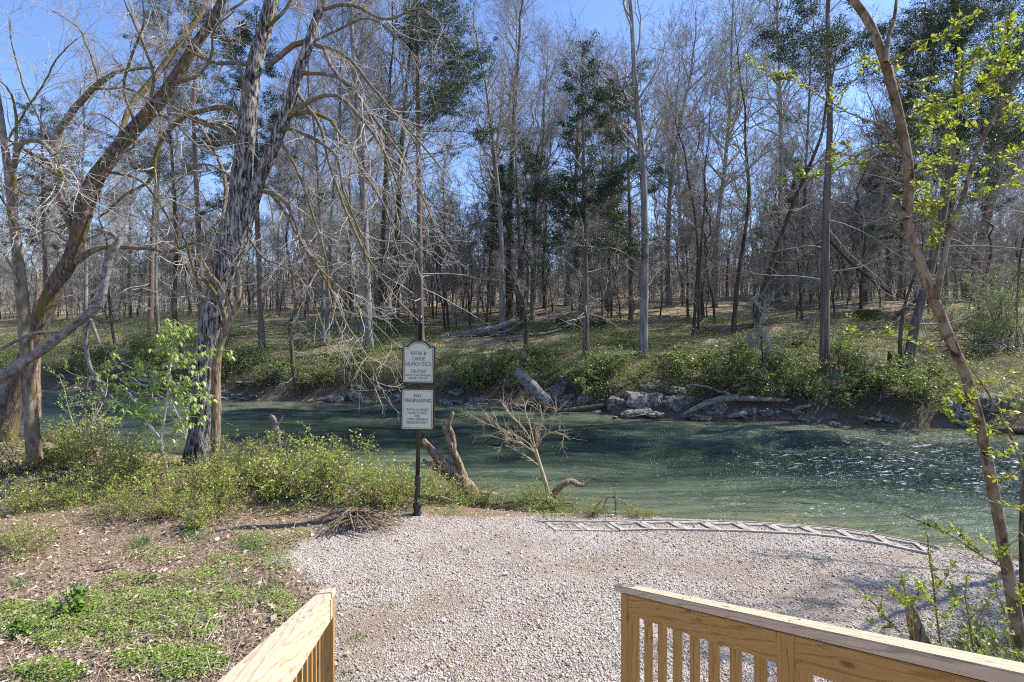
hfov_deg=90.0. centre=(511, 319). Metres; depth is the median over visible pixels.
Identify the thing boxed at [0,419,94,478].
bank shrub
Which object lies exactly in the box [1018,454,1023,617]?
dark trunk
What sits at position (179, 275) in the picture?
young tree
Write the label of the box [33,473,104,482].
fallen branch
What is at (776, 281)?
young tree
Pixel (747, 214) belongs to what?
bare tree
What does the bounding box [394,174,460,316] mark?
young tree
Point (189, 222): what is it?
bare tree
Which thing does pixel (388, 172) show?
bare tree
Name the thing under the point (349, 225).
young tree
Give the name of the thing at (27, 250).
young tree
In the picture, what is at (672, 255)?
young tree
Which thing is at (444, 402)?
boulder
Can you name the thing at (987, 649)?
shrub
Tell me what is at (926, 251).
young tree
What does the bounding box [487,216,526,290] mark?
young tree
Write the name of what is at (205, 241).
young tree
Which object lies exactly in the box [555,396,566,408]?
boulder
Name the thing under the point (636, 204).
bare tree
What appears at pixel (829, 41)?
cedar tree
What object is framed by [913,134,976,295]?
bare tree
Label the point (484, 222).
young tree
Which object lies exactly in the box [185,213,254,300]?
young tree
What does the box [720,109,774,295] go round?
bare tree
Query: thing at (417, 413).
sign post
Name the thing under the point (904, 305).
dead snag
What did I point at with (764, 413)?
boulder
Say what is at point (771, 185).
bare tree
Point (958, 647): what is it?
shrub
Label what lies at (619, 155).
bare tree
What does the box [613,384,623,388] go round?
shore stone
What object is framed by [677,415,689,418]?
shore stone
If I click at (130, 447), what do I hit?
bank shrub
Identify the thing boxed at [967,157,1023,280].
young tree
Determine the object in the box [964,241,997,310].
young tree
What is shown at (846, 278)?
young tree
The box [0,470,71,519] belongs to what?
bank shrub
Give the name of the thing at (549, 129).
bare tree
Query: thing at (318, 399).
boulder
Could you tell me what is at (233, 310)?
dead sapling
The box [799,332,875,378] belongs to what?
shrub
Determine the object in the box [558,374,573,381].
boulder
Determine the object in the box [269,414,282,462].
hooked snag
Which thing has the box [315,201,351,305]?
young tree
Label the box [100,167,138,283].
bare tree
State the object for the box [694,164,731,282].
bare tree
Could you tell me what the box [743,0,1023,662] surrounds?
leafy tree
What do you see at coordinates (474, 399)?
boulder
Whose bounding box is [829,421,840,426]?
shore stone
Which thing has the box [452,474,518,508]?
bank shrub
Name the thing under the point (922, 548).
grid paver
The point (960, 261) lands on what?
young tree
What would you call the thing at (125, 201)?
bare tree
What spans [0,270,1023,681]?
ground
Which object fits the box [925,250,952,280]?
young tree
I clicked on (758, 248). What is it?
young tree
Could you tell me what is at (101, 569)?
fallen branch
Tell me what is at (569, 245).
young tree
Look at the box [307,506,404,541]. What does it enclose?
stick pile
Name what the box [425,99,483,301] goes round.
bare tree
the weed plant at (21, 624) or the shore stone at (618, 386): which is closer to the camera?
the weed plant at (21, 624)
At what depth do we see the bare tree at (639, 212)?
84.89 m
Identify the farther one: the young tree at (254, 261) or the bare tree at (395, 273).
the young tree at (254, 261)
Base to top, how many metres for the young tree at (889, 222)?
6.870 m
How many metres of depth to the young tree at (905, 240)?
36.74 m
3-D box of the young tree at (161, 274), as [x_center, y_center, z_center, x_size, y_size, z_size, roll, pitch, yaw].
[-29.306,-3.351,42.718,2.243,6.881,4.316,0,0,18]
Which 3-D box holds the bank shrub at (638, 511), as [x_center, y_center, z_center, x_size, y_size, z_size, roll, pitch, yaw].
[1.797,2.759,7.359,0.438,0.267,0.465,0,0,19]
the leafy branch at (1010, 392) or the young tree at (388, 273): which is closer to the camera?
the leafy branch at (1010, 392)
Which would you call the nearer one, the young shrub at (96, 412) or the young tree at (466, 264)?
the young shrub at (96, 412)
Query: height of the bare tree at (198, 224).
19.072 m
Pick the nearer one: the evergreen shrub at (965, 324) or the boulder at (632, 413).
the boulder at (632, 413)
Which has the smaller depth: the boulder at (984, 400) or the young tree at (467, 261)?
the boulder at (984, 400)
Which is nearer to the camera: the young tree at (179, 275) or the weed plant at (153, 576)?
the weed plant at (153, 576)
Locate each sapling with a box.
[57,318,235,481]
[202,254,241,468]
[742,287,776,392]
[849,587,900,632]
[884,570,924,640]
[908,531,959,642]
[946,575,996,644]
[987,568,1023,649]
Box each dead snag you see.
[496,257,531,347]
[897,221,936,370]
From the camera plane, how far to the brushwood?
27.28 m
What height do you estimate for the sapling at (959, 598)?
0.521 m
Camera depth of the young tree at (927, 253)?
27.60 m
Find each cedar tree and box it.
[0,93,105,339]
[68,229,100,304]
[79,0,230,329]
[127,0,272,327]
[154,197,194,293]
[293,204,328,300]
[331,0,527,340]
[474,136,564,326]
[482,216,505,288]
[523,30,662,357]
[727,0,962,370]
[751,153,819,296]
[836,0,1023,318]
[850,0,1023,372]
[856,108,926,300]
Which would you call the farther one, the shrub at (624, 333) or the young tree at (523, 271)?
the young tree at (523, 271)
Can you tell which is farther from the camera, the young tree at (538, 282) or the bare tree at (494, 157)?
the young tree at (538, 282)
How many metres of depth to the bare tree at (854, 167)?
59.15 m
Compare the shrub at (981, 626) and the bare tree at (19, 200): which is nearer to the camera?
the shrub at (981, 626)
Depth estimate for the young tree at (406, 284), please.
42.41 m
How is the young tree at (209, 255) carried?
on the ground at (900, 408)
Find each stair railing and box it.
[217,588,335,681]
[614,583,1023,681]
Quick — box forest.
[0,185,1023,322]
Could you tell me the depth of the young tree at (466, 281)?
35.26 m
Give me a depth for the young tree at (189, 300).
39.00 m
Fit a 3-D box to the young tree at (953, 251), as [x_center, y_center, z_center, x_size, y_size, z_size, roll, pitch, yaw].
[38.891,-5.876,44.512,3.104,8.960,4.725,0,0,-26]
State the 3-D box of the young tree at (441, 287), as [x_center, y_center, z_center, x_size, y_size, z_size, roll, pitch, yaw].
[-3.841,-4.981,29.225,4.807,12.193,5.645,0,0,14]
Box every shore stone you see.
[130,391,141,394]
[235,381,258,384]
[236,397,252,400]
[361,398,370,402]
[448,389,463,396]
[507,403,521,407]
[588,410,601,413]
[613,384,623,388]
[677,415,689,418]
[700,416,712,420]
[719,411,747,418]
[781,408,800,412]
[789,404,810,410]
[799,418,809,421]
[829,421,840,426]
[868,417,881,422]
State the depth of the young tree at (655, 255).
42.22 m
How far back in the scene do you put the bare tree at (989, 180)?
30.08 m
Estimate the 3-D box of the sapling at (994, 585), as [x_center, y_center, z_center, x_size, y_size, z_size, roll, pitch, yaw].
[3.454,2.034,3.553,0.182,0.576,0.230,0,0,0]
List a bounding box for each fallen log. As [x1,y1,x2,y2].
[309,304,362,312]
[331,326,392,331]
[434,318,522,337]
[513,368,554,409]
[546,404,606,412]
[680,395,788,416]
[686,384,732,394]
[811,326,895,340]
[830,239,892,294]
[874,298,916,325]
[987,427,1023,433]
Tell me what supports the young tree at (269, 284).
on the ground at (900, 408)
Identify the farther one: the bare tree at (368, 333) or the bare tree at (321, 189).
the bare tree at (321, 189)
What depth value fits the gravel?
5.27 m
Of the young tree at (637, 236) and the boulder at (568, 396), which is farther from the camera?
the young tree at (637, 236)
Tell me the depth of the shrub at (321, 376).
20.84 m
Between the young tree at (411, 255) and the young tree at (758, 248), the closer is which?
the young tree at (411, 255)
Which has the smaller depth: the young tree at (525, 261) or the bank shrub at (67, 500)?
the bank shrub at (67, 500)
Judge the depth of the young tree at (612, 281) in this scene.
37.88 m
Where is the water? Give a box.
[0,386,1023,559]
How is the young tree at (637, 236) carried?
on the ground at (900, 408)
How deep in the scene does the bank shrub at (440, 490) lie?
8.20 m
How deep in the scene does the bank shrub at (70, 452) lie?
9.26 m
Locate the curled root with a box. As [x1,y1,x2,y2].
[551,475,594,497]
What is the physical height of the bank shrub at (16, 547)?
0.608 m
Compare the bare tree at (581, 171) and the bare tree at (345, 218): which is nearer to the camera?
the bare tree at (345, 218)
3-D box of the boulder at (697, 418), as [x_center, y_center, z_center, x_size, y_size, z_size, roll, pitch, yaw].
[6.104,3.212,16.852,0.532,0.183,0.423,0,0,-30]
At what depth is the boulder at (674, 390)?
17.78 m
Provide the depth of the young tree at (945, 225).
46.40 m
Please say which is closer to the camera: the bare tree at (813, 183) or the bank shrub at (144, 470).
the bank shrub at (144, 470)
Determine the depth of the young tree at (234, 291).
39.28 m
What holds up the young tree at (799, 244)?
on the ground at (900, 408)
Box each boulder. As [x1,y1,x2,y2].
[129,375,159,387]
[221,389,231,396]
[231,393,242,397]
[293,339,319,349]
[307,397,326,401]
[327,394,343,402]
[346,391,365,402]
[388,393,399,399]
[439,399,452,404]
[451,399,462,403]
[468,396,485,403]
[544,381,567,401]
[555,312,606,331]
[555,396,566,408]
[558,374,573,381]
[559,394,573,399]
[567,402,576,407]
[576,392,593,406]
[606,396,625,411]
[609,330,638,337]
[620,407,652,418]
[624,391,663,407]
[640,384,655,391]
[645,411,664,418]
[661,395,696,411]
[668,385,685,394]
[690,414,707,420]
[702,399,727,415]
[741,405,756,416]
[759,409,771,417]
[765,408,779,416]
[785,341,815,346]
[825,413,837,418]
[855,415,876,424]
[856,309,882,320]
[877,414,900,423]
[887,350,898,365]
[941,399,962,414]
[950,409,972,426]
[977,391,1015,411]
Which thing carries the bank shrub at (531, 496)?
on the ground at (900, 408)
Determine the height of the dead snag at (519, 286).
4.612 m
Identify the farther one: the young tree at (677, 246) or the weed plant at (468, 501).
the young tree at (677, 246)
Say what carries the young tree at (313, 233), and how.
on the ground at (900, 408)
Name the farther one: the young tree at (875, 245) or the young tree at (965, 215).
the young tree at (965, 215)
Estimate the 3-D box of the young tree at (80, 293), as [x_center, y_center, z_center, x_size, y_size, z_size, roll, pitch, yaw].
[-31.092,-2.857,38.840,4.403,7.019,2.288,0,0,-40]
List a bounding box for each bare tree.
[0,152,40,310]
[21,131,80,286]
[24,180,65,272]
[26,169,73,306]
[35,157,84,213]
[39,28,151,333]
[91,20,240,379]
[93,100,173,317]
[94,1,206,334]
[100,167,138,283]
[104,172,146,300]
[109,161,147,303]
[148,127,206,303]
[172,179,206,300]
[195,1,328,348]
[231,77,298,308]
[246,0,372,341]
[252,152,293,291]
[260,72,341,307]
[261,41,343,310]
[262,186,296,300]
[273,0,425,344]
[277,135,313,302]
[286,127,346,307]
[287,0,429,350]
[300,165,330,221]
[307,25,406,311]
[312,97,389,313]
[315,78,401,286]
[329,157,361,301]
[331,0,451,325]
[345,100,415,306]
[347,0,464,328]
[369,90,423,231]
[371,138,406,306]
[391,162,415,281]
[400,183,424,301]
[421,0,551,335]
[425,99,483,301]
[436,180,466,218]
[459,34,553,305]
[468,0,568,319]
[483,13,585,319]
[484,48,563,312]
[508,42,575,304]
[514,150,536,297]
[515,34,590,308]
[529,148,562,276]
[532,0,703,358]
[535,27,610,305]
[539,30,680,310]
[555,153,581,284]
[561,144,600,234]
[568,56,634,295]
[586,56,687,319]
[590,118,635,302]
[621,0,753,304]
[623,198,650,242]
[624,182,651,218]
[626,34,720,300]
[635,100,683,293]
[646,0,820,307]
[658,110,737,286]
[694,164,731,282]
[720,0,853,302]
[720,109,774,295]
[725,166,763,280]
[731,0,901,327]
[745,109,812,292]
[751,0,865,310]
[751,141,788,272]
[754,140,790,293]
[758,87,832,295]
[765,129,825,271]
[787,114,842,297]
[832,124,874,275]
[834,0,981,302]
[834,148,867,292]
[838,127,874,294]
[840,51,912,300]
[840,159,876,278]
[842,134,874,231]
[844,173,868,277]
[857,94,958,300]
[866,24,966,298]
[876,39,997,302]
[890,130,939,259]
[901,72,974,202]
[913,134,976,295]
[944,0,1023,295]
[961,0,1023,302]
[968,152,1023,246]
[998,162,1023,297]
[1003,179,1023,233]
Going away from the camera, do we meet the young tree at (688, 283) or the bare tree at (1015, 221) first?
the young tree at (688, 283)
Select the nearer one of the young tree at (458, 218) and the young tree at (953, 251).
the young tree at (458, 218)
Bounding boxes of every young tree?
[0,199,65,303]
[0,221,9,300]
[0,257,14,318]
[0,258,11,281]
[0,259,42,306]
[6,275,16,317]
[7,236,46,304]
[23,215,67,319]
[34,209,92,317]
[42,253,73,316]
[57,276,79,313]
[59,266,93,316]
[62,229,90,314]
[64,239,136,307]
[71,158,142,377]
[80,233,125,319]
[82,232,117,313]
[87,200,147,311]
[90,213,147,321]
[98,230,147,317]
[101,184,189,302]
[106,267,144,322]
[113,177,178,317]
[135,203,183,316]
[136,230,171,305]
[139,239,180,306]
[145,234,195,313]
[159,165,246,305]
[159,189,212,315]
[165,187,235,298]
[171,221,210,300]
[178,197,215,287]
[180,176,228,296]
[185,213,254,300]
[191,197,232,294]
[191,211,251,295]
[203,163,278,317]
[205,210,263,302]
[207,233,255,297]
[239,254,256,316]
[243,226,275,308]
[244,220,295,309]
[252,140,321,398]
[255,164,336,310]
[255,267,279,303]
[262,258,289,313]
[263,219,325,315]
[273,186,335,318]
[279,219,334,314]
[285,196,346,299]
[296,174,352,304]
[307,237,343,302]
[315,159,380,319]
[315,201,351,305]
[331,236,351,305]
[332,183,400,308]
[333,238,386,320]
[341,248,362,298]
[349,166,415,311]
[354,190,414,304]
[359,228,389,311]
[362,224,386,302]
[373,248,405,316]
[385,190,436,327]
[389,228,435,320]
[393,189,441,305]
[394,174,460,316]
[396,126,483,330]
[397,152,468,330]
[400,224,436,298]
[400,244,425,306]
[404,193,473,315]
[411,181,481,309]
[423,223,447,306]
[430,150,495,313]
[432,135,528,323]
[434,214,466,296]
[439,161,518,328]
[439,201,476,311]
[443,258,464,327]
[449,231,493,325]
[450,201,486,313]
[452,208,479,308]
[455,152,505,312]
[461,241,493,311]
[470,167,516,292]
[475,155,541,316]
[483,252,505,315]
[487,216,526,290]
[493,175,546,281]
[496,153,557,329]
[497,238,539,302]
[512,245,529,301]
[522,200,569,309]
[522,233,539,293]
[528,201,572,310]
[538,167,613,314]
[539,169,601,310]
[547,187,620,310]
[549,216,612,312]
[552,209,593,307]
[558,167,619,309]
[564,140,640,317]
[568,197,622,318]
[573,165,627,315]
[591,196,639,318]
[591,255,624,295]
[605,251,639,310]
[608,227,666,323]
[616,203,640,312]
[627,209,653,285]
[630,63,760,323]
[635,233,661,301]
[636,228,674,284]
[638,206,715,320]
[640,13,727,335]
[647,149,702,301]
[648,138,747,318]
[648,229,671,302]
[653,192,718,305]
[657,212,685,296]
[663,46,746,336]
[663,121,751,323]
[663,148,740,317]
[690,226,728,317]
[692,216,726,293]
[693,157,762,295]
[705,224,751,287]
[711,251,731,294]
[720,213,763,295]
[722,206,762,288]
[724,146,808,311]
[725,199,789,322]
[739,235,769,289]
[742,208,796,312]
[743,202,797,298]
[752,155,830,320]
[782,213,833,297]
[783,195,839,306]
[783,200,853,320]
[783,231,818,296]
[786,180,839,308]
[790,155,851,295]
[792,194,858,286]
[796,176,876,317]
[808,173,861,298]
[808,210,852,276]
[810,152,865,298]
[810,175,854,295]
[812,79,952,308]
[818,140,899,283]
[830,234,866,299]
[830,241,851,300]
[831,175,895,286]
[831,219,898,307]
[833,200,909,300]
[837,217,866,292]
[855,216,892,307]
[860,193,908,292]
[860,207,899,303]
[875,261,887,295]
[882,177,972,313]
[885,217,926,299]
[892,213,929,288]
[904,223,955,279]
[923,188,999,298]
[925,155,1013,280]
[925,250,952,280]
[928,178,974,294]
[930,191,992,289]
[934,199,992,288]
[937,213,996,289]
[938,190,1020,305]
[940,219,997,296]
[941,222,970,293]
[948,188,1023,289]
[949,102,1023,314]
[953,187,1014,287]
[963,231,1012,294]
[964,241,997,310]
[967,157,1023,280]
[980,109,1023,335]
[988,96,1023,264]
[990,199,1023,302]
[991,212,1022,275]
[992,198,1021,258]
[998,231,1023,294]
[998,235,1019,297]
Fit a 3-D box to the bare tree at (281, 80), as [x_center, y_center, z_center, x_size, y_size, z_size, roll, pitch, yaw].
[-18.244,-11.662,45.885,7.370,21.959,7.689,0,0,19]
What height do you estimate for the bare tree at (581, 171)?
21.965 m
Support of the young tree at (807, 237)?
on the ground at (900, 408)
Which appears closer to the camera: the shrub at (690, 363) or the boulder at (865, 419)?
the boulder at (865, 419)
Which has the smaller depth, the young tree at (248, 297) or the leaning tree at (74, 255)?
the leaning tree at (74, 255)
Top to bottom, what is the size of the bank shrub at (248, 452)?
1.194 m
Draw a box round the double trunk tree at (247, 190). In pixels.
[32,0,481,465]
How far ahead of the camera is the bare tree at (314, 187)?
42.98 m
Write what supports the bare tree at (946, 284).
on the ground at (900, 408)
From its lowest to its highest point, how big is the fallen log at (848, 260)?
2.947 m
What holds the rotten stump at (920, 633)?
on the ground at (900, 408)
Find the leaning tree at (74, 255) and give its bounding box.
[0,0,289,442]
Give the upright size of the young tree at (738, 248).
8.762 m
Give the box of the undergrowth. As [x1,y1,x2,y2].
[0,291,1023,431]
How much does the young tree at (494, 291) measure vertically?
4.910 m
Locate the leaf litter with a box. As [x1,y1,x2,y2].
[0,450,624,681]
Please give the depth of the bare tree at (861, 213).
56.63 m
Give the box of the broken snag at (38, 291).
[31,269,41,418]
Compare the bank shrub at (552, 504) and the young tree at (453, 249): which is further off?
the young tree at (453, 249)
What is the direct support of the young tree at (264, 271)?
on the ground at (900, 408)
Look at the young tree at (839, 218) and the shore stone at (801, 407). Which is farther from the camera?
the young tree at (839, 218)
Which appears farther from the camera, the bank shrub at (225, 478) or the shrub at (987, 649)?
the bank shrub at (225, 478)
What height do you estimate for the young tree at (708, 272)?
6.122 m
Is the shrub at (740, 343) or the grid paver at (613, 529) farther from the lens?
the shrub at (740, 343)
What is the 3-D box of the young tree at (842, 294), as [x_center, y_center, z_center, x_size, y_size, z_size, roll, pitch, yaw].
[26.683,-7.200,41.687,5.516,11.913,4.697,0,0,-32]
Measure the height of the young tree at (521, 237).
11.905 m
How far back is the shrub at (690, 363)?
18.55 m
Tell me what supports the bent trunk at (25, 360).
on the ground at (900, 408)
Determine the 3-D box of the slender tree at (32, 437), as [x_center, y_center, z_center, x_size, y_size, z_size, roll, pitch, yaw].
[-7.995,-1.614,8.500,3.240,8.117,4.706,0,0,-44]
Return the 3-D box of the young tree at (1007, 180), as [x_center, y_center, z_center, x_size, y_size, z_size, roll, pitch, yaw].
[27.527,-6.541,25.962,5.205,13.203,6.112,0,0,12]
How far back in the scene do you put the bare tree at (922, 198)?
51.84 m
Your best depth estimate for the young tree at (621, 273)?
34.52 m
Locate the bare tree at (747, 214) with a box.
[671,0,834,330]
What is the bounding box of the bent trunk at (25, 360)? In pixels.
[0,229,121,410]
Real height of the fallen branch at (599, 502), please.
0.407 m
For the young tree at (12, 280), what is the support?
on the ground at (900, 408)
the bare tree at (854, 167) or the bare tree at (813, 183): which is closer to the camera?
the bare tree at (813, 183)
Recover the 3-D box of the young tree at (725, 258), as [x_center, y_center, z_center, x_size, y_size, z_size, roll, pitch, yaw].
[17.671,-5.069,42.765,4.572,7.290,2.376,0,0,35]
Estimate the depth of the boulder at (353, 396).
20.20 m
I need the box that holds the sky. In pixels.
[0,0,1023,284]
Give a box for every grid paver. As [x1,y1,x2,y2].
[546,522,585,530]
[578,523,618,531]
[609,521,651,531]
[641,521,684,530]
[672,521,717,530]
[704,522,750,531]
[736,522,784,533]
[770,524,819,535]
[804,526,854,538]
[839,529,890,545]
[878,535,931,554]
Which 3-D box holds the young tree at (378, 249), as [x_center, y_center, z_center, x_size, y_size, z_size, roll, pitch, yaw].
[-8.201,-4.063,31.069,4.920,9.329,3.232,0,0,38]
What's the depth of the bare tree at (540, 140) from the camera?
37.65 m
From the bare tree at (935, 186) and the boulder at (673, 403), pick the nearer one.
the boulder at (673, 403)
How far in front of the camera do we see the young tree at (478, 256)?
30.07 m
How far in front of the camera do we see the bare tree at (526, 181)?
35.19 m
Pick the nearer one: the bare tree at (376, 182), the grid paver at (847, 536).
the grid paver at (847, 536)
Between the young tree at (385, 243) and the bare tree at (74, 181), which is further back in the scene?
the bare tree at (74, 181)
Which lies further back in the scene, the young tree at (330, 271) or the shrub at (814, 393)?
the young tree at (330, 271)
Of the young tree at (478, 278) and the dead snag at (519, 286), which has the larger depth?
the young tree at (478, 278)
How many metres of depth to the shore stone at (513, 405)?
19.39 m
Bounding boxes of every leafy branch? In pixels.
[891,499,1023,570]
[965,359,1023,483]
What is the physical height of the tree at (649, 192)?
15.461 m
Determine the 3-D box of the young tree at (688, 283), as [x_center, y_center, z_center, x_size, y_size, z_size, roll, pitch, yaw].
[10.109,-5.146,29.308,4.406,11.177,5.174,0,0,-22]
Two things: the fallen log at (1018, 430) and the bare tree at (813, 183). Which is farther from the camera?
the bare tree at (813, 183)
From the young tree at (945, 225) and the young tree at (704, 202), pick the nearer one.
the young tree at (704, 202)
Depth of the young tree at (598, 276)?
28.28 m
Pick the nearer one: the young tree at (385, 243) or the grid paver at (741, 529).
the grid paver at (741, 529)
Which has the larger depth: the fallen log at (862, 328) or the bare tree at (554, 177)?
the bare tree at (554, 177)
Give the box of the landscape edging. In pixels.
[537,519,939,548]
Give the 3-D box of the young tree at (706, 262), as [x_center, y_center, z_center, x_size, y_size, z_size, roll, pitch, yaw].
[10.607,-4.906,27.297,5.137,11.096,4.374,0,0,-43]
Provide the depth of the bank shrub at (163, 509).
7.19 m
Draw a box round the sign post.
[400,315,434,515]
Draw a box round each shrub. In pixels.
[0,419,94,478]
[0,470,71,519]
[0,512,76,562]
[5,412,128,472]
[10,414,147,481]
[22,461,120,512]
[44,363,123,451]
[52,340,135,364]
[58,306,124,347]
[66,439,189,505]
[68,470,167,523]
[71,423,186,486]
[114,306,168,343]
[115,330,178,374]
[118,470,211,524]
[134,445,251,501]
[160,380,191,444]
[174,479,266,529]
[182,449,261,518]
[193,429,333,503]
[196,423,313,491]
[221,343,268,371]
[239,421,392,504]
[249,353,304,383]
[266,435,393,517]
[296,362,348,387]
[312,348,388,370]
[326,456,449,518]
[333,453,429,508]
[404,460,470,505]
[429,350,490,391]
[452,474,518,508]
[472,344,537,383]
[499,474,560,512]
[502,341,562,370]
[540,484,579,512]
[553,359,613,392]
[572,345,664,380]
[576,494,611,517]
[622,501,649,518]
[639,508,658,517]
[648,341,732,380]
[694,342,776,387]
[710,329,780,377]
[747,340,828,395]
[776,378,864,406]
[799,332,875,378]
[834,360,929,399]
[837,353,958,404]
[872,294,926,327]
[921,283,992,339]
[924,266,1023,351]
[926,598,1013,658]
[926,628,976,651]
[939,623,1023,662]
[945,268,1023,345]
[958,632,1023,660]
[971,261,1023,316]
[984,649,1023,661]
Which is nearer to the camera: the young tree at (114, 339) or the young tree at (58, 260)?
the young tree at (114, 339)
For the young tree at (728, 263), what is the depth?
40.28 m
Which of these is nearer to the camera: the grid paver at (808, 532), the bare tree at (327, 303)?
the grid paver at (808, 532)
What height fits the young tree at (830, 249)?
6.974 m
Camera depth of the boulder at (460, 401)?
19.50 m
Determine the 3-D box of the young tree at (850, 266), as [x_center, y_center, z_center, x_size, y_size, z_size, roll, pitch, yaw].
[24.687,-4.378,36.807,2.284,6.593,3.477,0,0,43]
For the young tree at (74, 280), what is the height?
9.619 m
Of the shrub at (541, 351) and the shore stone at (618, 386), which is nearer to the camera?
the shore stone at (618, 386)
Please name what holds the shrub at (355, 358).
on the ground at (900, 408)
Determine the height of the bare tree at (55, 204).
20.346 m
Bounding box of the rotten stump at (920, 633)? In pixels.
[904,599,930,643]
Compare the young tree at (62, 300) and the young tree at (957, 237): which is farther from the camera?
the young tree at (62, 300)
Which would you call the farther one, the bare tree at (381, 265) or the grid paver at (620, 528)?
the bare tree at (381, 265)
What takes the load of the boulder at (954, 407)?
on the ground at (900, 408)
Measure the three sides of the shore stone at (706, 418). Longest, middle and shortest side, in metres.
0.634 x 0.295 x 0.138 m
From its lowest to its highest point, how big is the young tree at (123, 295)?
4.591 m
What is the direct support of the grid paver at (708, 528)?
on the gravel
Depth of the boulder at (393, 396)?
20.30 m
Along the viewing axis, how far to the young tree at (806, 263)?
39.34 m
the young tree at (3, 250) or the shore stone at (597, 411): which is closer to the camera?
the shore stone at (597, 411)
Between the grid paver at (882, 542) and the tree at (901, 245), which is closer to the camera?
the grid paver at (882, 542)
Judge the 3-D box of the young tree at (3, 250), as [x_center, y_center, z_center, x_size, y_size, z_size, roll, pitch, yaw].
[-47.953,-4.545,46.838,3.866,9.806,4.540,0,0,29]
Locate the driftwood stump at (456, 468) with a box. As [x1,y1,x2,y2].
[420,412,497,507]
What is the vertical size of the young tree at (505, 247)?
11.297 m
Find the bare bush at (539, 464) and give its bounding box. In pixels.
[458,383,586,495]
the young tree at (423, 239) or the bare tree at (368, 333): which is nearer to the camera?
the bare tree at (368, 333)
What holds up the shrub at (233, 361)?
on the ground at (900, 408)
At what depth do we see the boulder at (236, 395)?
21.11 m
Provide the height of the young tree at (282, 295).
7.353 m
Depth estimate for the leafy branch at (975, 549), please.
3.89 m
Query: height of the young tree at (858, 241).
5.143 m
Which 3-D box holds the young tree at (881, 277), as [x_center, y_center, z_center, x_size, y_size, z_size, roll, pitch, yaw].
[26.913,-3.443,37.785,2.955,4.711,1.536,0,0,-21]
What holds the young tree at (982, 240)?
on the ground at (900, 408)
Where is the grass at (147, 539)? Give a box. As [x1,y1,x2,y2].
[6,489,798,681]
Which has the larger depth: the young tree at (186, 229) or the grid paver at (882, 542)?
the young tree at (186, 229)
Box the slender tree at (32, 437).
[0,0,157,461]
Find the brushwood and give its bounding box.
[0,294,1023,412]
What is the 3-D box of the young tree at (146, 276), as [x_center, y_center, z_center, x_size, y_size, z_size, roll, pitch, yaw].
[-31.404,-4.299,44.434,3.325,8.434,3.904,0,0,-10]
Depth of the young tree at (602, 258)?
32.57 m
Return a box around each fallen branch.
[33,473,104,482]
[91,566,117,571]
[421,496,454,506]
[592,487,633,514]
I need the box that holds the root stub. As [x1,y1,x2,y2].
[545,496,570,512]
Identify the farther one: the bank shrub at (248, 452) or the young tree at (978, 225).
the young tree at (978, 225)
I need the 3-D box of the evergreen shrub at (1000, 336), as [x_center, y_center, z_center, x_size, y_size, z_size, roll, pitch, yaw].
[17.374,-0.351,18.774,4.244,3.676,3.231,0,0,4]
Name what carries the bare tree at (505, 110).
on the ground at (900, 408)
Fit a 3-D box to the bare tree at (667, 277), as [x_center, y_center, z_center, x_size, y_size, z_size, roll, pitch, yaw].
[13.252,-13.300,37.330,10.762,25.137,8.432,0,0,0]
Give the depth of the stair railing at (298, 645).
2.03 m
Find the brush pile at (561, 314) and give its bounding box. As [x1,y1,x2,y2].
[534,297,638,328]
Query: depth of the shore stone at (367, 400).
20.18 m
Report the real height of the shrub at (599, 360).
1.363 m
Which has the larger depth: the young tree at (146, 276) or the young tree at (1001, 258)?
the young tree at (146, 276)
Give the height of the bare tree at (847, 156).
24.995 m
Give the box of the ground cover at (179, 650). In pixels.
[0,480,587,681]
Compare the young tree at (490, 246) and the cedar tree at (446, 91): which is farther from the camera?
the young tree at (490, 246)
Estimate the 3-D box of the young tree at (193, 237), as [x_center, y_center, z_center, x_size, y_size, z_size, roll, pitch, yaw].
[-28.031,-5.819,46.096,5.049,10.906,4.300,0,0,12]
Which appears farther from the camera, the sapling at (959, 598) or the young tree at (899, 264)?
the young tree at (899, 264)
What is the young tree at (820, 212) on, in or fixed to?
on the ground at (900, 408)
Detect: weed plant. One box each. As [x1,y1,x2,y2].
[0,611,50,637]
[31,581,98,626]
[139,572,159,585]
[182,521,205,533]
[459,494,478,507]
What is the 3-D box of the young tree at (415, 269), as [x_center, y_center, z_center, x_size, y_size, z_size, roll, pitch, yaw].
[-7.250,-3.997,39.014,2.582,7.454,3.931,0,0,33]
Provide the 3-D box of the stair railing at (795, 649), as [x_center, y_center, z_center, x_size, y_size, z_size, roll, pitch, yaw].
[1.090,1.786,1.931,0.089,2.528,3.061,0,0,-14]
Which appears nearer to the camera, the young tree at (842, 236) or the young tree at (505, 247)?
the young tree at (842, 236)
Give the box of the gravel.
[290,512,1018,681]
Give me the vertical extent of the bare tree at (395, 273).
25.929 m
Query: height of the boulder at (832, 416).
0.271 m
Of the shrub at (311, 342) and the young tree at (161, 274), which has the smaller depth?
the shrub at (311, 342)
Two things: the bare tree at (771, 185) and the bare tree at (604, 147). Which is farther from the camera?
the bare tree at (771, 185)
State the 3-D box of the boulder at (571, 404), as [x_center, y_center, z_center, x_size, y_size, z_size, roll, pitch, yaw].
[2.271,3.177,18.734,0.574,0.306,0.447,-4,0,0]
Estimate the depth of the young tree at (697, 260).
24.86 m

